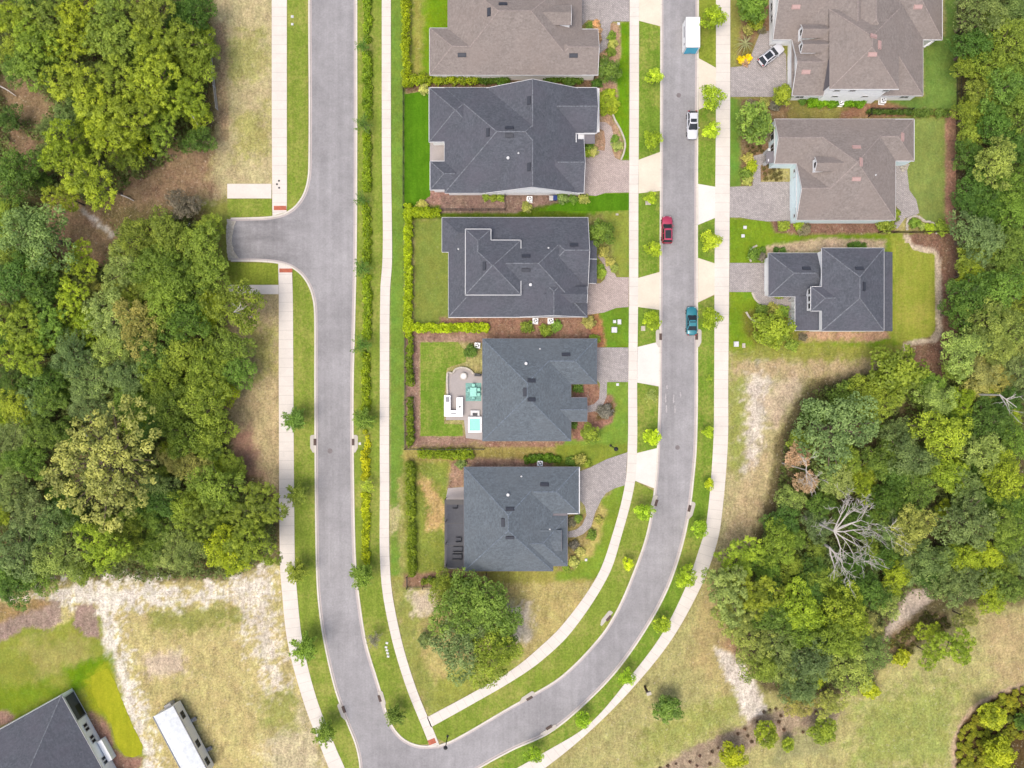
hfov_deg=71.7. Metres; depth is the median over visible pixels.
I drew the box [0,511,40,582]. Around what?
live oak
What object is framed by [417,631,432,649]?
yard tree
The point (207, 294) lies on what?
broadleaf tree
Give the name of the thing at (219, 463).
broadleaf tree
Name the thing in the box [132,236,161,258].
broadleaf tree
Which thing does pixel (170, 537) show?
broadleaf tree
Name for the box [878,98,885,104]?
air conditioner
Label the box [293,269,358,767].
grass verge
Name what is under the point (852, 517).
broadleaf tree
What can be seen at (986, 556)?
broadleaf tree
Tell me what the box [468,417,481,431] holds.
hot tub
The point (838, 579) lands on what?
broadleaf tree
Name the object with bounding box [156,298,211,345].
broadleaf tree
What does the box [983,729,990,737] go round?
ball shrub
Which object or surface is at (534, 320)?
air conditioner
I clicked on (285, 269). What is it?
tactile paving
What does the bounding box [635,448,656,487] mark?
driveway apron
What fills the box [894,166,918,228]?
patio
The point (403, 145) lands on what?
fence
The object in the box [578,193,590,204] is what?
shrub
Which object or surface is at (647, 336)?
grass verge
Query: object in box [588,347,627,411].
driveway
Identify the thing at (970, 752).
ball shrub
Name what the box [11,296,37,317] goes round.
broadleaf tree
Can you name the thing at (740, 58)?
flowering shrub
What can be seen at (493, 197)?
shrub
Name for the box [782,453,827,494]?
dead tree
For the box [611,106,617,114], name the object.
shrub
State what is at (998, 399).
dead tree
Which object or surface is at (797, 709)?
live oak
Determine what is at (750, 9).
yard tree
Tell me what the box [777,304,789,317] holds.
shrub
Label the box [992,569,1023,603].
broadleaf tree
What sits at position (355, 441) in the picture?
storm drain
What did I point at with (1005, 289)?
broadleaf tree
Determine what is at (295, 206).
kerb
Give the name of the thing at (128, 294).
live oak
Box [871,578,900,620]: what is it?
live oak
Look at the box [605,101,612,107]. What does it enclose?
shrub
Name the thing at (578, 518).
shrub
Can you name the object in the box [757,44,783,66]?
parked car
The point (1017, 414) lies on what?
broadleaf tree
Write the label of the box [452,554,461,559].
porch seat
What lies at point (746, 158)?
shrub
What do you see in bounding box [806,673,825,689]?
broadleaf tree
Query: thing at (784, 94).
yard tree
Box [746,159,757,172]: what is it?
shrub
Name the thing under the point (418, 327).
hedge
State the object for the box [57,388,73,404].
broadleaf tree
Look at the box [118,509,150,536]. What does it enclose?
live oak
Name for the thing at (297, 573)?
street tree
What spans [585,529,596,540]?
shrub
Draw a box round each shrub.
[415,199,428,206]
[418,83,428,95]
[454,459,467,469]
[463,343,477,357]
[482,194,489,201]
[489,194,496,201]
[496,194,503,201]
[520,320,534,332]
[521,201,532,212]
[538,323,552,336]
[550,319,562,333]
[557,194,568,204]
[562,563,569,572]
[564,77,575,85]
[565,456,575,466]
[568,194,578,205]
[568,516,575,526]
[568,540,579,550]
[568,556,579,567]
[571,422,577,428]
[571,453,586,466]
[572,384,583,393]
[573,515,582,523]
[574,546,585,556]
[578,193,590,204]
[581,315,596,329]
[583,459,591,467]
[585,21,593,28]
[585,144,593,150]
[585,149,590,157]
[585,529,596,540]
[588,146,598,157]
[589,334,600,343]
[591,78,602,87]
[592,19,599,28]
[594,515,603,524]
[595,403,613,419]
[597,264,604,270]
[597,267,606,279]
[599,97,605,105]
[599,108,607,116]
[599,246,609,257]
[601,88,609,96]
[603,95,610,102]
[605,47,616,56]
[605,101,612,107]
[605,257,615,266]
[606,30,616,40]
[606,106,614,115]
[607,39,618,48]
[608,88,616,95]
[610,95,617,103]
[610,134,619,142]
[610,263,618,272]
[611,100,620,107]
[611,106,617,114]
[611,140,622,151]
[737,56,745,64]
[739,167,753,179]
[741,152,753,164]
[741,176,753,185]
[742,24,753,35]
[742,58,748,67]
[745,53,752,62]
[746,98,757,108]
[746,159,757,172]
[746,247,760,261]
[747,18,764,30]
[755,303,768,315]
[757,252,766,261]
[758,25,766,33]
[759,97,769,109]
[759,247,765,252]
[763,124,771,141]
[767,301,780,314]
[768,100,780,110]
[773,247,779,252]
[777,221,790,231]
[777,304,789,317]
[779,247,786,252]
[784,339,798,351]
[793,222,804,230]
[797,99,807,105]
[797,223,810,235]
[798,332,807,341]
[847,242,854,247]
[853,241,861,247]
[859,242,866,247]
[860,680,881,699]
[875,221,896,233]
[891,647,911,667]
[894,209,900,222]
[908,217,920,228]
[918,222,924,230]
[924,223,934,233]
[934,218,949,236]
[955,751,963,758]
[956,742,962,748]
[957,733,964,740]
[959,727,965,734]
[960,744,968,751]
[961,758,967,765]
[963,723,969,730]
[964,739,973,747]
[965,733,974,741]
[965,748,973,756]
[966,756,974,761]
[967,761,974,767]
[969,721,976,729]
[970,728,977,736]
[971,714,978,721]
[973,749,979,756]
[973,761,980,767]
[976,740,983,746]
[976,755,984,762]
[977,731,983,737]
[981,737,988,743]
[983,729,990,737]
[987,734,995,739]
[993,699,1002,706]
[998,693,1005,699]
[1002,729,1009,735]
[1004,695,1011,702]
[1006,701,1013,707]
[1006,724,1013,729]
[1007,714,1013,723]
[1010,708,1016,714]
[1010,730,1017,735]
[1011,695,1017,702]
[1012,688,1019,695]
[1013,701,1020,708]
[1015,732,1023,739]
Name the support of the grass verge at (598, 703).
on the ground at (212, 656)
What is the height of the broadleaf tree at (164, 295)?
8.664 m
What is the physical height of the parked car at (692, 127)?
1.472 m
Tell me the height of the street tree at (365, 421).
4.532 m
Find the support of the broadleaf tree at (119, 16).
on the ground at (212, 656)
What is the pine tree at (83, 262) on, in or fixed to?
on the ground at (212, 656)
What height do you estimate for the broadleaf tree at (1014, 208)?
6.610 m
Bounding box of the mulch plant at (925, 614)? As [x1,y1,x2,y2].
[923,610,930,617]
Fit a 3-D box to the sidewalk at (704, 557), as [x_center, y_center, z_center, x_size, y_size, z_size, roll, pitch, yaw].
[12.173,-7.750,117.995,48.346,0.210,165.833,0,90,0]
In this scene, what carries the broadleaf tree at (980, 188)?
on the ground at (212, 656)
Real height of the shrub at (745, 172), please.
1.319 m
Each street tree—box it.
[281,406,306,432]
[283,481,308,506]
[285,558,310,584]
[288,630,317,666]
[310,717,336,747]
[349,563,373,590]
[350,334,371,354]
[352,407,376,429]
[353,113,372,135]
[353,257,372,277]
[354,37,369,52]
[354,190,370,205]
[361,480,374,491]
[365,631,382,648]
[384,703,406,726]
[522,746,543,762]
[575,710,591,729]
[618,666,635,685]
[623,557,633,570]
[633,504,656,520]
[642,310,661,329]
[643,130,663,151]
[643,429,661,445]
[644,67,664,83]
[644,191,657,203]
[644,241,661,256]
[644,388,657,402]
[653,615,670,632]
[675,563,697,587]
[690,520,708,537]
[699,4,728,29]
[699,84,727,110]
[700,229,722,251]
[700,307,723,330]
[701,121,720,138]
[701,426,713,438]
[704,478,713,490]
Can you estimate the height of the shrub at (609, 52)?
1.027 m
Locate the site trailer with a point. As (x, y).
(180, 735)
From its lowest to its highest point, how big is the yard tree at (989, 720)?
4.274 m
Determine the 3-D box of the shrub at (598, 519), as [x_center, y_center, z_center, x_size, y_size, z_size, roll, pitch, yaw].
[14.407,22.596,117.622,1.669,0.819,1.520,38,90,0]
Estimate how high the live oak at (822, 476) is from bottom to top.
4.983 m
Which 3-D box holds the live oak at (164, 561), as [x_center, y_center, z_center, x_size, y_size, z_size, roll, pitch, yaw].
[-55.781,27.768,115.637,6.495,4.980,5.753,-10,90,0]
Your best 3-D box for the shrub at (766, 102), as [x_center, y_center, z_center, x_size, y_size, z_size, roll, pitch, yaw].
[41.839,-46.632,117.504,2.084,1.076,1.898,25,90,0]
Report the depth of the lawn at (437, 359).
117.97 m
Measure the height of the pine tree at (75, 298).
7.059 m
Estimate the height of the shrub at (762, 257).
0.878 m
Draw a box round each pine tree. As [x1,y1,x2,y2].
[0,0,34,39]
[0,302,41,353]
[0,335,50,376]
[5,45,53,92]
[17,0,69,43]
[26,295,67,351]
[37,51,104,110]
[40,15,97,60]
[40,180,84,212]
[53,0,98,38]
[54,150,122,212]
[55,275,90,323]
[57,315,94,346]
[64,237,101,284]
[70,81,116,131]
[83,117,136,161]
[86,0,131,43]
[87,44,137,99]
[106,88,160,149]
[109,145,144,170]
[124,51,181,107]
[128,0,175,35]
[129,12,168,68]
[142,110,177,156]
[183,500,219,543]
[700,565,747,628]
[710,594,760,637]
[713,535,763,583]
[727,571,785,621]
[913,621,942,644]
[916,643,944,671]
[929,627,976,665]
[951,605,978,627]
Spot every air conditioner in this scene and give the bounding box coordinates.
[527,196,532,202]
[532,318,537,323]
[537,461,542,465]
[548,318,553,323]
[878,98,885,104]
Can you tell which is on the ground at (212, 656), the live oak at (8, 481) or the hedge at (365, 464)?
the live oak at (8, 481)
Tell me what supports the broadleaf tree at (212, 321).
on the ground at (212, 656)
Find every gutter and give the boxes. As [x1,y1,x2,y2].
[231,0,311,220]
[231,258,362,767]
[350,0,437,748]
[438,0,662,747]
[475,0,696,767]
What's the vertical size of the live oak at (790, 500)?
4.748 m
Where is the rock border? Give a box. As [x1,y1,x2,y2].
[905,215,936,233]
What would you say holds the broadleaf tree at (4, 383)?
on the ground at (212, 656)
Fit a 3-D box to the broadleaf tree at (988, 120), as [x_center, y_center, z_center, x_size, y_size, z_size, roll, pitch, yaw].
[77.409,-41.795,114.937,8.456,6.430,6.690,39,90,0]
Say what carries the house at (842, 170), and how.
on the ground at (212, 656)
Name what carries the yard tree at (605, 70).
on the ground at (212, 656)
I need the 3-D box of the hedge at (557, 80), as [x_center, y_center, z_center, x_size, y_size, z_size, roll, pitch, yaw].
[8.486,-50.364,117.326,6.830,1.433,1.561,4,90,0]
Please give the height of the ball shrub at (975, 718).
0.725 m
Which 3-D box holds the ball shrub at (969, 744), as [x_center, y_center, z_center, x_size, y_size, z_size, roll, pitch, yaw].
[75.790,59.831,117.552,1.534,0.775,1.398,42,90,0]
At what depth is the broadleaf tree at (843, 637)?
111.29 m
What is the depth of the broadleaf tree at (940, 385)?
114.19 m
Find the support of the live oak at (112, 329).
on the ground at (212, 656)
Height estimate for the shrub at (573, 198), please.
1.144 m
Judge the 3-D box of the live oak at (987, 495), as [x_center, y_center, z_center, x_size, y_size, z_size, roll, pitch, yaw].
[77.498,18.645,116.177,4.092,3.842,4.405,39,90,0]
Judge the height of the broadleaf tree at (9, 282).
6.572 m
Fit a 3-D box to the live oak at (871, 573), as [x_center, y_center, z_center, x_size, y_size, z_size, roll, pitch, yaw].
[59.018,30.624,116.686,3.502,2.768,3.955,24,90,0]
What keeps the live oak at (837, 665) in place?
on the ground at (212, 656)
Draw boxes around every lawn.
[91,668,142,756]
[404,92,429,208]
[420,342,465,435]
[546,193,628,210]
[894,243,934,339]
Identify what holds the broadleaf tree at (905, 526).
on the ground at (212, 656)
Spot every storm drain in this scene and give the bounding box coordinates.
[310,435,315,452]
[337,703,346,719]
[352,435,357,452]
[378,691,385,707]
[520,691,534,703]
[540,724,556,734]
[600,611,612,625]
[651,495,657,511]
[656,330,661,346]
[687,502,695,518]
[695,329,701,346]
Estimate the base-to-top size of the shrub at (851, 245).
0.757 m
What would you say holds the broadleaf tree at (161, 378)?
on the ground at (212, 656)
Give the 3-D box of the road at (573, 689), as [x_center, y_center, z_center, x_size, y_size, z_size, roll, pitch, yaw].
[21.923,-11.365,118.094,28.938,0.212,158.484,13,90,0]
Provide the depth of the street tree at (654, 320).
114.76 m
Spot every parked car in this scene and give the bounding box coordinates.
[661,216,673,243]
[685,307,698,335]
[686,110,699,139]
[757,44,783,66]
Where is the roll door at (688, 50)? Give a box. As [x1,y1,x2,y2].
[684,48,697,53]
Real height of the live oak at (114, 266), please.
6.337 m
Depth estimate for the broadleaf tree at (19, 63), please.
111.25 m
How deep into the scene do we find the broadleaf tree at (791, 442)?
114.53 m
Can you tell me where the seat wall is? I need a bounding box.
[446,367,473,394]
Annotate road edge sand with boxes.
[226,219,237,259]
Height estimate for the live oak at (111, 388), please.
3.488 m
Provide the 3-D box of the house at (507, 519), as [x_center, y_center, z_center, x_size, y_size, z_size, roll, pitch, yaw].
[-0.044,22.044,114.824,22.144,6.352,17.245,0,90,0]
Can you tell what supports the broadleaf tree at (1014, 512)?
on the ground at (212, 656)
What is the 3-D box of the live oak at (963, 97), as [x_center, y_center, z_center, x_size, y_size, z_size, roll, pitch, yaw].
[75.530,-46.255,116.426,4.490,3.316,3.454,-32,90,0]
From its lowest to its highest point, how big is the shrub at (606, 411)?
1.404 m
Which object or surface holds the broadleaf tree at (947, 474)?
on the ground at (212, 656)
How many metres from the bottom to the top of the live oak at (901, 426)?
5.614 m
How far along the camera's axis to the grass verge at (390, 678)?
117.93 m
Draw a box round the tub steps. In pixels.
[471,410,479,415]
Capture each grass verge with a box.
[227,199,271,216]
[228,263,277,284]
[287,0,307,210]
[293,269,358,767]
[354,0,428,743]
[432,481,653,741]
[482,296,713,767]
[637,383,658,452]
[638,191,659,277]
[638,307,658,346]
[639,21,659,159]
[698,103,715,186]
[698,218,714,262]
[699,0,715,66]
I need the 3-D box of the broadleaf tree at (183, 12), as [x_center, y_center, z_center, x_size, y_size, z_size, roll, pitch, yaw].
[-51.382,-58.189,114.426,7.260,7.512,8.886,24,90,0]
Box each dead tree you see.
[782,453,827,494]
[803,483,910,596]
[816,539,845,577]
[966,393,1023,423]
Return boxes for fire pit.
[460,373,466,379]
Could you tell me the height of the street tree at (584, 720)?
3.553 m
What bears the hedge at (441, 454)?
on the ground at (212, 656)
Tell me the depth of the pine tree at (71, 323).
113.67 m
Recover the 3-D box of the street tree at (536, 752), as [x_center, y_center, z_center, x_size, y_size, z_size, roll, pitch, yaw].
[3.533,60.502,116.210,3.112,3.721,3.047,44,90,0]
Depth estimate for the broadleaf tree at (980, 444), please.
112.15 m
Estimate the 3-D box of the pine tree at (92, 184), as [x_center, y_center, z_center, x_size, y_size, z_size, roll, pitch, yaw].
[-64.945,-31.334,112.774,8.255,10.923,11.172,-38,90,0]
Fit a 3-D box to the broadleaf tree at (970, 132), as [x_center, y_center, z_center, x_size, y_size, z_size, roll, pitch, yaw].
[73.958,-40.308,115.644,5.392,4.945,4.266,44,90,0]
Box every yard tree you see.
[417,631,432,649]
[580,422,600,443]
[589,217,615,246]
[598,55,622,83]
[652,694,684,723]
[718,740,748,767]
[735,100,774,144]
[736,0,768,24]
[750,308,796,350]
[753,720,779,749]
[771,83,793,106]
[781,737,793,752]
[806,717,836,745]
[976,702,1007,730]
[982,734,1018,767]
[1013,713,1023,730]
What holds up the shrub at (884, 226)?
on the ground at (212, 656)
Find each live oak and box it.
[0,202,78,272]
[0,409,32,454]
[0,447,24,475]
[0,464,32,512]
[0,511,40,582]
[7,485,59,533]
[17,558,59,596]
[23,330,57,359]
[31,524,90,580]
[35,501,78,553]
[38,114,63,143]
[41,51,66,76]
[48,327,97,377]
[51,326,70,352]
[54,385,69,400]
[60,366,79,391]
[61,358,121,402]
[67,380,107,421]
[68,137,95,162]
[72,116,107,147]
[79,335,96,352]
[81,276,110,300]
[81,285,143,342]
[83,13,105,41]
[91,328,138,368]
[91,510,113,538]
[95,360,122,382]
[98,382,119,397]
[100,240,142,297]
[102,359,156,398]
[106,90,127,116]
[111,297,165,363]
[112,280,146,306]
[113,547,135,563]
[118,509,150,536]
[120,411,149,438]
[121,122,154,156]
[125,41,151,73]
[132,507,171,536]
[149,537,186,571]
[156,438,180,456]
[163,100,180,123]
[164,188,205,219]
[165,446,211,482]
[167,0,182,20]
[172,530,212,573]
[181,291,195,312]
[183,481,216,507]
[187,414,203,429]
[190,21,220,59]
[205,511,235,537]
[217,557,243,576]
[230,552,251,569]
[725,620,778,665]
[757,624,800,671]
[766,659,801,692]
[773,484,807,511]
[777,666,819,706]
[781,685,819,718]
[784,628,834,681]
[790,391,881,476]
[795,550,832,582]
[812,460,839,493]
[815,489,837,508]
[815,688,850,719]
[816,639,873,696]
[825,561,844,585]
[827,583,842,599]
[848,544,869,563]
[853,439,898,480]
[854,632,892,673]
[860,609,885,638]
[865,563,878,580]
[868,515,906,548]
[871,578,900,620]
[875,415,916,445]
[883,428,939,477]
[889,549,921,586]
[899,468,937,518]
[902,537,957,580]
[907,390,927,408]
[911,381,962,418]
[912,447,941,479]
[916,565,966,600]
[929,491,999,551]
[939,325,987,383]
[942,561,996,609]
[950,466,986,518]
[951,0,1010,37]
[953,457,969,476]
[959,92,984,110]
[962,356,1006,391]
[963,294,1017,356]
[975,384,1000,404]
[977,487,999,504]
[984,327,1020,370]
[988,87,1015,114]
[989,306,1023,346]
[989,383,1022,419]
[997,352,1023,391]
[998,0,1023,34]
[1008,77,1023,110]
[1008,268,1023,300]
[1009,488,1023,528]
[1011,159,1023,179]
[1015,389,1023,401]
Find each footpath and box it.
[227,184,271,198]
[229,285,278,293]
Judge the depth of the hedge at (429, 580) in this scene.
117.03 m
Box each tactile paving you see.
[274,206,285,209]
[279,268,291,271]
[428,738,435,744]
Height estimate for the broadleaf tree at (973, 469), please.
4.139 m
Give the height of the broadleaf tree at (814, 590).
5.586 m
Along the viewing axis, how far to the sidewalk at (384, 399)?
117.89 m
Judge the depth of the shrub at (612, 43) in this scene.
117.29 m
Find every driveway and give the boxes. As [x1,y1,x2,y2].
[568,452,627,536]
[582,0,628,53]
[584,122,628,195]
[587,255,628,314]
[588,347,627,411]
[729,263,787,307]
[730,31,786,96]
[730,154,789,220]
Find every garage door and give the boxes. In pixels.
[764,261,767,291]
[787,53,790,84]
[790,177,795,209]
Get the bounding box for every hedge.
[360,350,371,411]
[360,430,370,480]
[360,492,371,564]
[361,50,373,119]
[361,129,372,192]
[361,202,372,264]
[361,274,372,339]
[362,0,373,44]
[400,0,411,87]
[402,203,413,339]
[402,322,489,333]
[404,335,414,386]
[405,396,415,447]
[405,460,417,577]
[408,72,478,87]
[410,206,441,217]
[417,447,474,460]
[421,575,468,585]
[476,77,510,85]
[523,453,561,464]
[543,77,583,84]
[806,97,839,108]
[842,100,866,108]
[866,108,913,115]
[910,107,950,118]
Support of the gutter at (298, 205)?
on the ground at (212, 656)
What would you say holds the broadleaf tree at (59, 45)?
on the ground at (212, 656)
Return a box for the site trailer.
[153,700,213,767]
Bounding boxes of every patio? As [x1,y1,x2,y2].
[446,369,481,439]
[446,487,463,498]
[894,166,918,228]
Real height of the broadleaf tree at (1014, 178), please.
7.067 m
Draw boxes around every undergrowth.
[0,0,210,204]
[0,197,277,591]
[716,0,1023,697]
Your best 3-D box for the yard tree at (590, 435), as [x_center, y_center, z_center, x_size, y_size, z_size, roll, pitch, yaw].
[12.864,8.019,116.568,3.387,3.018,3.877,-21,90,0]
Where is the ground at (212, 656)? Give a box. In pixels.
[0,0,1023,767]
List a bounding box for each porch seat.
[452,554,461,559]
[453,546,462,552]
[456,537,460,542]
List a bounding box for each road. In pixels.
[232,180,325,305]
[310,0,477,767]
[458,0,694,764]
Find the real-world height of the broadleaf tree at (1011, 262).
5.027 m
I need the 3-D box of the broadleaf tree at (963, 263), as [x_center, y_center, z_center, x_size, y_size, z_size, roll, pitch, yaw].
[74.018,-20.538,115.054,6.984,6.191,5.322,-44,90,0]
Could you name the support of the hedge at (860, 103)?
on the ground at (212, 656)
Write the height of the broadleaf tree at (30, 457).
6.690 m
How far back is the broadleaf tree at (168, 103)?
114.38 m
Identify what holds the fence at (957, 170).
on the ground at (212, 656)
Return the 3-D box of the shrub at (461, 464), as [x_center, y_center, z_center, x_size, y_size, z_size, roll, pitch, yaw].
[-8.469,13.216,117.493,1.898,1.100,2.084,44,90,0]
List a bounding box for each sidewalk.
[272,0,286,215]
[278,264,344,767]
[380,0,438,744]
[427,0,638,726]
[518,0,729,767]
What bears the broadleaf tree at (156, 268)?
on the ground at (212, 656)
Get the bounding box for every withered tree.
[784,441,811,469]
[791,471,819,493]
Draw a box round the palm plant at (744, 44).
[733,34,752,54]
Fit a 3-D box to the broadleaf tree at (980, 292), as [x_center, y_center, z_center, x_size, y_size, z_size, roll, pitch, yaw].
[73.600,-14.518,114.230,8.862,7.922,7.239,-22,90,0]
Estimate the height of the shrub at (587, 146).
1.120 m
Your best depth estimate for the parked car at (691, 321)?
117.09 m
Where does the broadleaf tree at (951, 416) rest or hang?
on the ground at (212, 656)
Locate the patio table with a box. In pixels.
[470,388,476,396]
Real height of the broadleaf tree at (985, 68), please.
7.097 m
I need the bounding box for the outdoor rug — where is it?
[466,383,480,400]
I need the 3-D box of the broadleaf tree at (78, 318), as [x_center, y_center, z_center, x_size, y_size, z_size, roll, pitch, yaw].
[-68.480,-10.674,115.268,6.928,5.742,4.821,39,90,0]
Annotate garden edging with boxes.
[612,114,625,159]
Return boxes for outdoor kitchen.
[444,395,462,415]
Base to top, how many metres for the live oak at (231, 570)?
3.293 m
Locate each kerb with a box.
[231,0,309,218]
[231,260,360,767]
[352,0,437,746]
[438,0,661,746]
[478,0,698,767]
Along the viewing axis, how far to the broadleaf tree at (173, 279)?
111.48 m
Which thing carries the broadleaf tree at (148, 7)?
on the ground at (212, 656)
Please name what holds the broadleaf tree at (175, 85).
on the ground at (212, 656)
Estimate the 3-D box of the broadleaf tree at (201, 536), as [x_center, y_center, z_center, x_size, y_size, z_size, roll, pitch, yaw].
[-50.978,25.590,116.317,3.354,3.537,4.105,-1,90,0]
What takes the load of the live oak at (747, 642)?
on the ground at (212, 656)
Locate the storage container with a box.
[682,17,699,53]
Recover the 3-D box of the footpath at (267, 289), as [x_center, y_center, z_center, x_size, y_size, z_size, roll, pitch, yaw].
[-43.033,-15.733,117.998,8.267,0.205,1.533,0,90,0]
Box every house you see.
[0,689,115,767]
[429,0,599,79]
[429,79,598,194]
[442,217,596,317]
[444,467,579,570]
[482,338,596,440]
[763,119,914,222]
[764,248,892,331]
[769,0,942,102]
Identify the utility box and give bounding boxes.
[611,327,616,332]
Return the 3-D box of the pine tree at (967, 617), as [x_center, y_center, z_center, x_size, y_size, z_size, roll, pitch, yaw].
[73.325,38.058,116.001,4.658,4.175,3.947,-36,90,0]
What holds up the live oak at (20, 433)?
on the ground at (212, 656)
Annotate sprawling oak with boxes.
[36,394,161,533]
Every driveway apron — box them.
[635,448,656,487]
[637,343,658,385]
[638,272,659,309]
[639,0,659,25]
[639,152,659,192]
[698,184,714,224]
[698,258,714,301]
[699,59,715,108]
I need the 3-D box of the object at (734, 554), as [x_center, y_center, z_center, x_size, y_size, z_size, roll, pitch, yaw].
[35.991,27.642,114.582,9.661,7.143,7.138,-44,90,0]
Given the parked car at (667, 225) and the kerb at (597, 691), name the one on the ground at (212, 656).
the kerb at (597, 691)
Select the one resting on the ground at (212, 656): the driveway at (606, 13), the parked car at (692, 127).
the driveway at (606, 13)
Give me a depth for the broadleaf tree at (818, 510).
114.50 m
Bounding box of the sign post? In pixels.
[644,686,651,695]
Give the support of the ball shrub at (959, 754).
on the ground at (212, 656)
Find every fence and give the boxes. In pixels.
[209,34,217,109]
[402,86,403,208]
[404,334,483,449]
[406,573,486,589]
[439,208,501,210]
[868,107,914,116]
[878,231,959,232]
[956,1,962,104]
[956,111,962,230]
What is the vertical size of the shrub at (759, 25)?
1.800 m
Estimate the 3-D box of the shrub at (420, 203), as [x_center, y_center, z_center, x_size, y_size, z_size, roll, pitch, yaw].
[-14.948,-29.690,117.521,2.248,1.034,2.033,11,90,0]
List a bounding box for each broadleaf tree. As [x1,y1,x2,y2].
[0,29,28,67]
[0,104,23,132]
[0,146,43,205]
[0,196,20,232]
[0,233,26,268]
[0,254,41,303]
[0,327,7,346]
[0,363,25,401]
[0,387,38,424]
[0,401,14,431]
[0,457,17,474]
[0,505,10,524]
[0,559,21,587]
[0,572,32,611]
[1,51,29,89]
[2,446,47,480]
[6,237,34,272]
[10,0,37,10]
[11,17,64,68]
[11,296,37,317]
[11,414,41,434]
[15,379,45,420]
[15,525,37,546]
[18,358,68,399]
[18,414,68,449]
[19,247,57,279]
[21,399,46,427]
[23,264,60,318]
[28,171,53,193]
[30,383,67,419]
[36,434,53,458]
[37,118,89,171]
[44,37,72,55]
[44,482,69,504]
[46,415,77,446]
[51,97,82,138]
[53,495,89,537]
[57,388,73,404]
[68,560,104,586]
[69,305,105,339]
[70,521,133,574]
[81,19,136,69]
[94,395,117,420]
[96,513,146,559]
[107,293,147,321]
[108,217,156,259]
[108,324,136,349]
[110,274,135,299]
[111,385,153,417]
[117,351,137,367]
[122,495,155,519]
[123,241,182,284]
[127,265,149,294]
[131,526,167,569]
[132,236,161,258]
[133,325,174,374]
[134,413,170,448]
[135,484,179,520]
[136,274,163,310]
[137,360,184,407]
[139,483,167,504]
[140,472,181,500]
[141,381,190,439]
[144,274,192,333]
[145,90,170,116]
[146,39,179,68]
[148,463,169,483]
[149,205,189,257]
[151,356,186,380]
[151,520,178,552]
[156,75,189,96]
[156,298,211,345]
[156,447,181,472]
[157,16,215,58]
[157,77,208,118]
[157,327,204,376]
[158,252,208,304]
[159,56,182,83]
[160,402,206,459]
[163,14,181,31]
[164,248,186,269]
[164,375,188,409]
[167,489,203,534]
[170,0,217,48]
[175,253,231,292]
[177,44,216,89]
[177,219,223,282]
[177,377,233,444]
[178,124,218,154]
[179,100,213,131]
[183,337,226,399]
[183,464,246,511]
[189,212,224,236]
[190,412,239,457]
[193,529,209,552]
[195,306,226,330]
[196,292,224,324]
[197,277,267,335]
[199,440,222,467]
[200,523,252,571]
[202,450,230,479]
[203,324,257,366]
[207,379,240,408]
[209,496,240,531]
[211,355,257,390]
[219,447,247,481]
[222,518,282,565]
[226,481,289,533]
[241,518,268,534]
[427,567,488,640]
[427,617,485,686]
[428,567,453,603]
[452,576,521,635]
[469,625,523,689]
[481,609,523,654]
[738,644,780,684]
[744,588,792,635]
[746,546,780,583]
[758,502,800,534]
[759,517,795,568]
[765,571,789,591]
[769,603,800,626]
[770,575,798,597]
[775,576,830,632]
[779,550,804,580]
[783,528,806,549]
[783,614,830,650]
[786,430,812,463]
[788,569,802,592]
[789,573,829,604]
[799,399,825,421]
[799,510,833,546]
[799,565,839,596]
[804,492,836,529]
[804,537,826,565]
[804,617,862,658]
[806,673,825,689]
[815,597,835,614]
[817,556,840,577]
[820,616,838,637]
[821,380,864,424]
[821,460,853,498]
[821,579,873,640]
[823,545,842,563]
[832,502,874,539]
[833,567,867,601]
[834,440,860,477]
[834,551,869,576]
[840,570,894,610]
[847,373,885,425]
[848,470,876,506]
[856,402,882,432]
[856,462,875,488]
[860,536,885,562]
[862,544,900,575]
[867,344,931,400]
[867,479,901,517]
[867,504,890,532]
[868,387,905,422]
[876,455,912,491]
[876,503,898,521]
[879,538,904,561]
[881,558,911,596]
[885,485,917,518]
[889,502,937,555]
[898,536,920,558]
[901,467,922,487]
[906,409,974,458]
[911,563,941,599]
[918,372,946,399]
[925,457,969,495]
[931,542,964,565]
[934,498,956,519]
[935,540,983,577]
[937,294,974,331]
[938,408,966,428]
[941,357,966,384]
[942,385,976,424]
[944,27,993,63]
[944,270,997,315]
[946,209,1006,267]
[947,497,966,515]
[949,55,981,78]
[949,100,983,131]
[949,191,980,217]
[951,137,983,170]
[953,431,1007,476]
[954,159,992,203]
[954,237,997,274]
[954,253,985,287]
[955,119,982,148]
[958,379,990,400]
[958,418,978,445]
[962,454,990,484]
[963,72,996,114]
[963,396,1015,440]
[969,38,1016,83]
[969,539,1006,569]
[971,181,1010,217]
[972,134,1017,191]
[972,203,1001,233]
[973,264,1023,319]
[974,351,994,365]
[975,99,1019,145]
[976,326,999,354]
[976,573,1005,614]
[977,564,996,584]
[978,63,1023,113]
[978,503,999,516]
[979,254,994,271]
[979,490,1015,519]
[980,445,1023,501]
[980,497,1017,542]
[982,10,1023,65]
[982,364,1015,398]
[984,226,1023,266]
[990,193,1023,241]
[990,252,1018,287]
[990,552,1023,582]
[991,487,1023,515]
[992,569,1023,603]
[993,50,1023,82]
[993,524,1023,557]
[994,88,1023,135]
[995,167,1023,206]
[998,130,1023,163]
[998,412,1023,459]
[1000,288,1023,319]
[1000,547,1023,576]
[1006,403,1022,424]
[1010,335,1023,363]
[1013,236,1023,268]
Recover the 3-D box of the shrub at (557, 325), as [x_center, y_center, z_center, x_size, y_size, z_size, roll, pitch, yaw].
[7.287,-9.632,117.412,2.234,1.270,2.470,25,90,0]
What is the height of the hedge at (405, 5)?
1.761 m

